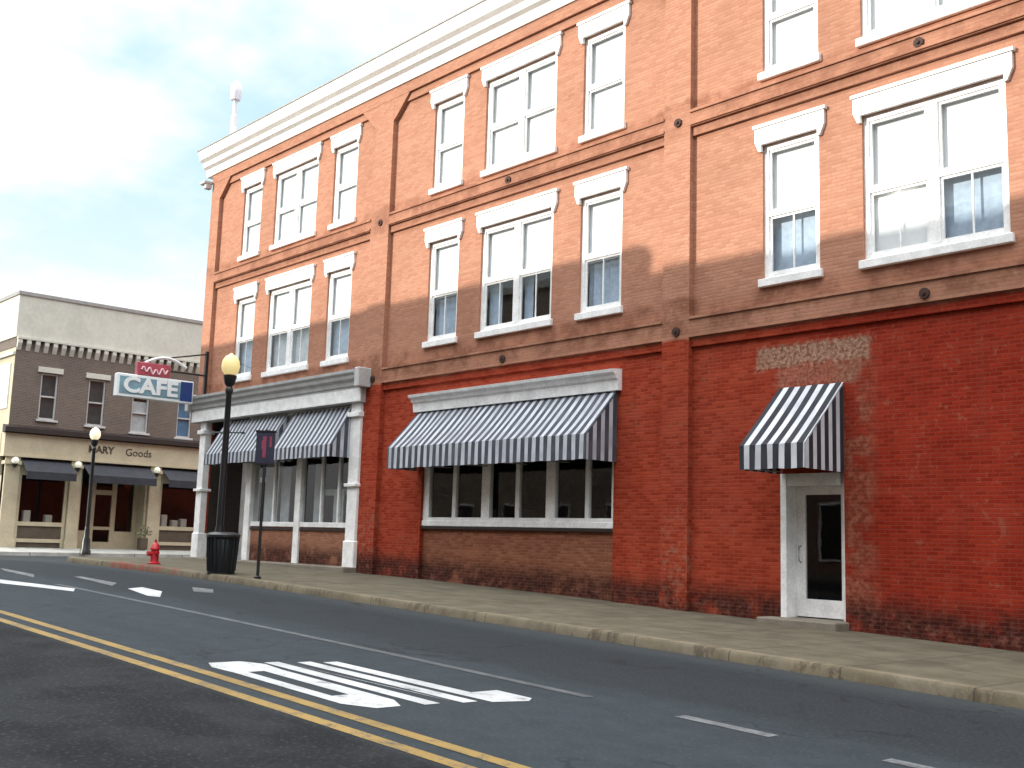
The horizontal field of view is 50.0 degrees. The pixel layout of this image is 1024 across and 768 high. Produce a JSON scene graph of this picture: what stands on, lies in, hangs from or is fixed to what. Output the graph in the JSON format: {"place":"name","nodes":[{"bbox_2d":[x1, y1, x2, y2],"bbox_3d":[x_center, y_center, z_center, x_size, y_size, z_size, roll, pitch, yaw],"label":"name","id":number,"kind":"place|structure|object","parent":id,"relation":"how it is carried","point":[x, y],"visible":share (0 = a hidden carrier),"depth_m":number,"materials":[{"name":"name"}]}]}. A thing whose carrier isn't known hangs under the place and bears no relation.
{"place":"outdoors","nodes":[
{"label":"outdoors","id":0,"kind":"place"},
{"bbox_2d":[0,555,71,561],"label":"side road","id":1,"kind":"structure","parent":0,"point":[53,558],"depth_m":37.21,"materials":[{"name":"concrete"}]},
{"bbox_2d":[0,547,190,557],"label":"sidewalk","id":2,"kind":"structure","parent":0,"point":[26,551],"depth_m":42.72,"materials":[{"name":"concrete"}]},
{"bbox_2d":[79,427,100,554],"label":"street lamp","id":3,"kind":"object","parent":2,"relation":"on","point":[95,433],"visible":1,"depth_m":42.01,"materials":[{"name":"black metal"}]},
{"bbox_2d":[135,525,151,549],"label":"planter","id":4,"kind":"object","parent":2,"relation":"on","point":[142,543],"visible":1,"depth_m":45.55,"materials":[{"name":"beige concrete"}]},
{"bbox_2d":[0,0,480,320],"label":"sky","id":5,"kind":"structure","parent":0,"point":[108,107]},
{"bbox_2d":[0,559,1023,767],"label":"road","id":6,"kind":"structure","parent":0,"point":[65,704],"depth_m":9.62,"materials":[{"name":"grey asphalt"}]},
{"bbox_2d":[0,579,74,590],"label":"crossing bar","id":7,"kind":"object","parent":6,"relation":"on","point":[34,585],"visible":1,"depth_m":19.32,"materials":[{"name":"white paint"}]},
{"bbox_2d":[1,568,212,592],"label":"crossing dash","id":8,"kind":"object","parent":6,"relation":"on","point":[113,583],"visible":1,"depth_m":21.17,"materials":[{"name":"white paint"}]},
{"bbox_2d":[129,587,161,596],"bbox_3d":[-6.294,3.616,19.085,0.462,0.053,2.188,7,-10,-30],"label":"crossing patch","id":9,"kind":"object","parent":6,"relation":"on","point":[149,592],"visible":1,"depth_m":19.12,"materials":[{"name":"white paint"}]},
{"bbox_2d":[0,610,530,767],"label":"line","id":10,"kind":"object","parent":6,"relation":"on","point":[416,751],"visible":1,"depth_m":8.79,"materials":[{"name":"yellow paint"}]},
{"bbox_2d":[209,661,399,707],"bbox_3d":[-1.930,2.695,9.916,0.580,0.085,2.760,9,-11,-41],"label":"lane legend first letter","id":11,"kind":"object","parent":6,"relation":"on","point":[358,697],"visible":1,"depth_m":9.76,"materials":[{"name":"white paint"}]},
{"bbox_2d":[55,584,593,696],"bbox_3d":[-3.777,3.229,14.900,0.120,0.364,13.400,9,-11,-41],"label":"lane edge line","id":12,"kind":"object","parent":6,"relation":"on","point":[477,672],"visible":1,"depth_m":12.51,"materials":[{"name":"white paint"}]},
{"bbox_2d":[264,661,474,704],"bbox_3d":[-1.394,2.759,10.212,0.540,0.083,2.690,9,-11,-41],"label":"lane legend second letter","id":13,"kind":"object","parent":6,"relation":"on","point":[378,689],"visible":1,"depth_m":10.06,"materials":[{"name":"white paint"}]},
{"bbox_2d":[324,662,530,701],"bbox_3d":[-0.844,2.816,10.449,0.480,0.083,2.679,9,-11,-43],"label":"lane legend third letter","id":14,"kind":"object","parent":6,"relation":"on","point":[496,696],"visible":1,"depth_m":9.93,"materials":[{"name":"white paint"}]},
{"bbox_2d":[66,556,1023,708],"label":"kerb","id":15,"kind":"structure","parent":6,"relation":"on","point":[1000,697],"depth_m":14.03,"materials":[{"name":"concrete"}]},
{"bbox_2d":[675,715,934,767],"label":"lane edge dash","id":16,"kind":"object","parent":6,"relation":"on","point":[905,763],"visible":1,"depth_m":8.66,"materials":[{"name":"white paint"}]},
{"bbox_2d":[79,557,1023,692],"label":"sidewalk","id":17,"kind":"structure","parent":0,"point":[980,666],"depth_m":16.09,"materials":[{"name":"concrete"}]},
{"bbox_2d":[146,539,160,563],"bbox_3d":[-8.657,4.071,26.529,0.338,0.620,0.340,9,-11,-41],"label":"fire hydrant","id":18,"kind":"object","parent":17,"relation":"on","point":[153,553],"visible":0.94,"depth_m":26.45,"materials":[{"name":"red metal"}]},
{"bbox_2d":[206,532,240,574],"bbox_3d":[-6.207,3.629,23.491,0.720,0.910,0.720,9,-11,-41],"label":"trash bin","id":19,"kind":"object","parent":17,"relation":"on","point":[221,555],"visible":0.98,"depth_m":23.24,"materials":[{"name":"black metal"}]},
{"bbox_2d":[212,353,244,538],"bbox_3d":[-6.292,1.727,24.147,0.460,4.880,0.705,9,-11,-41],"label":"street lamp","id":20,"kind":"object","parent":17,"relation":"on","point":[230,365],"visible":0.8,"depth_m":24.21,"materials":[{"name":"black metal"}]},
{"bbox_2d":[254,430,276,578],"bbox_3d":[-5.090,2.458,22.337,0.420,3.070,0.139,2,-8,0],"label":"sign post","id":21,"kind":"object","parent":17,"relation":"on","point":[265,448],"visible":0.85,"depth_m":22.43,"materials":[{"name":"black metal"}]},
{"bbox_3d":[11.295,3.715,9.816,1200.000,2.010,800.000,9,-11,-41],"label":"ground","id":22,"kind":"structure","parent":0,"visible":0},
{"bbox_2d":[0,290,202,550],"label":"store building","id":23,"kind":"structure","parent":22,"relation":"on","point":[63,361],"depth_m":45.45,"materials":[{"name":"grey brick"}]},
{"bbox_2d":[0,363,11,408],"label":"side window","id":24,"kind":"structure","parent":23,"relation":"in","point":[9,371],"depth_m":43.44,"materials":[{"name":"white paint"}]},
{"bbox_2d":[13,463,68,547],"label":"shop window","id":25,"kind":"structure","parent":23,"relation":"in","point":[26,534],"depth_m":43.38,"materials":[{"name":"beige paint"}]},
{"bbox_2d":[35,366,63,422],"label":"window","id":26,"kind":"structure","parent":23,"relation":"in","point":[48,390],"depth_m":44.17,"materials":[{"name":"black glass"}]},
{"bbox_2d":[84,373,110,428],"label":"window","id":27,"kind":"structure","parent":23,"relation":"in","point":[95,405],"depth_m":45.45,"materials":[{"name":"black glass"}]},
{"bbox_2d":[128,398,149,435],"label":"window","id":28,"kind":"structure","parent":23,"relation":"in","point":[139,415],"depth_m":46.63,"materials":[{"name":"white glass"}]},
{"bbox_2d":[157,472,193,550],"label":"shop window","id":29,"kind":"structure","parent":23,"relation":"in","point":[168,538],"depth_m":47.06,"materials":[{"name":"beige paint"}]},
{"bbox_2d":[174,395,196,440],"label":"window","id":30,"kind":"structure","parent":23,"relation":"in","point":[183,418],"depth_m":47.95,"materials":[{"name":"blue glass"}]},
{"bbox_2d":[182,0,1023,651],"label":"brick building","id":31,"kind":"structure","parent":22,"relation":"on","point":[708,306],"depth_m":20.49,"materials":[{"name":"brick"}]},
{"bbox_2d":[113,352,208,404],"bbox_3d":[-10.379,-0.321,32.627,2.805,1.670,0.251,9,-11,-41],"label":"hanging sign","id":32,"kind":"object","parent":31,"relation":"attached to","point":[147,380],"visible":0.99,"depth_m":32.39,"materials":[{"name":"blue metal"}]},
{"bbox_2d":[233,281,258,382],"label":"window","id":33,"kind":"structure","parent":31,"relation":"in","point":[246,318],"depth_m":32.55,"materials":[{"name":"white paint"}]},
{"bbox_2d":[237,167,266,261],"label":"window","id":34,"kind":"structure","parent":31,"relation":"in","point":[253,194],"depth_m":33.05,"materials":[{"name":"white paint"}]},
{"bbox_2d":[258,482,265,526],"bbox_3d":[-7.435,4.087,32.590,0.070,2.320,1.250,9,-11,-41],"label":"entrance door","id":35,"kind":"structure","parent":31,"relation":"in","point":[261,482],"depth_m":32.71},
{"bbox_2d":[261,263,315,377],"bbox_3d":[-6.165,-1.701,30.564,0.342,2.890,2.620,9,-11,-41],"label":"window","id":36,"kind":"structure","parent":31,"relation":"in","point":[290,315],"depth_m":30.57,"materials":[{"name":"white paint"}]},
{"bbox_2d":[241,406,348,562],"bbox_3d":[-5.588,2.887,29.241,0.530,4.271,5.270,9,-11,-41],"label":"storefront window","id":37,"kind":"structure","parent":31,"relation":"in","point":[252,491],"depth_m":29.50,"materials":[{"name":"white paint"}]},
{"bbox_2d":[269,141,322,250],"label":"window","id":38,"kind":"structure","parent":31,"relation":"in","point":[298,187],"depth_m":31.07,"materials":[{"name":"white paint"}]},
{"bbox_2d":[320,251,356,366],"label":"window","id":39,"kind":"structure","parent":31,"relation":"in","point":[339,302],"depth_m":28.84,"materials":[{"name":"white paint"}]},
{"bbox_2d":[328,123,362,230],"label":"window","id":40,"kind":"structure","parent":31,"relation":"in","point":[347,156],"depth_m":29.33,"materials":[{"name":"white paint"}]},
{"bbox_2d":[422,217,464,348],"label":"window","id":41,"kind":"structure","parent":31,"relation":"in","point":[445,253],"depth_m":25.58,"materials":[{"name":"white paint"}]},
{"bbox_2d":[428,74,469,195],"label":"window","id":42,"kind":"structure","parent":31,"relation":"in","point":[450,113],"depth_m":26.07,"materials":[{"name":"white paint"}]},
{"bbox_2d":[474,188,558,338],"bbox_3d":[0.137,-2.508,23.633,0.362,2.890,2.620,9,-11,-41],"label":"window","id":43,"kind":"structure","parent":31,"relation":"in","point":[517,249],"depth_m":23.62,"materials":[{"name":"white paint"}]},
{"bbox_2d":[421,396,613,528],"bbox_3d":[0.023,1.732,23.029,0.170,2.538,5.944,9,-11,-41],"label":"ground floor window","id":44,"kind":"structure","parent":31,"relation":"in","point":[551,520],"depth_m":22.76,"materials":[{"name":"white paint"}]},
{"bbox_2d":[480,31,562,177],"bbox_3d":[0.205,-6.051,24.107,0.250,2.640,2.620,9,-11,-41],"label":"window","id":45,"kind":"structure","parent":31,"relation":"in","point":[521,125],"depth_m":24.11,"materials":[{"name":"white paint"}]},
{"bbox_2d":[573,166,628,320],"bbox_3d":[1.817,-2.726,21.767,0.342,2.890,1.460,9,-11,-41],"label":"window","id":46,"kind":"structure","parent":31,"relation":"in","point":[602,213],"depth_m":21.86,"materials":[{"name":"white paint"}]},
{"bbox_2d":[577,0,631,143],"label":"window","id":47,"kind":"structure","parent":31,"relation":"in","point":[605,51],"depth_m":22.35,"materials":[{"name":"white paint"}]},
{"bbox_2d":[752,104,826,287],"bbox_3d":[4.748,-3.104,18.523,0.325,2.890,1.430,9,-11,-41],"label":"window","id":48,"kind":"structure","parent":31,"relation":"in","point":[791,165],"depth_m":18.60,"materials":[{"name":"white paint"}]},
{"bbox_2d":[758,0,820,81],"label":"window","id":49,"kind":"structure","parent":31,"relation":"in","point":[790,26],"depth_m":19.03,"materials":[{"name":"white paint"}]},
{"bbox_2d":[796,486,843,618],"bbox_3d":[4.958,2.681,17.542,0.119,2.078,0.966,9,-11,-41],"label":"door","id":50,"kind":"structure","parent":31,"relation":"in","point":[832,609],"depth_m":17.73,"materials":[{"name":"white paint"}]},
{"bbox_2d":[855,0,996,47],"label":"window","id":51,"kind":"structure","parent":31,"relation":"in","point":[881,19],"depth_m":17.41,"materials":[{"name":"white paint"}]},
{"bbox_2d":[850,46,1014,269],"bbox_3d":[6.418,-3.318,16.682,0.325,2.890,2.620,9,-11,-41],"label":"window","id":52,"kind":"structure","parent":31,"relation":"in","point":[936,174],"depth_m":16.63,"materials":[{"name":"white paint"}]}
]}

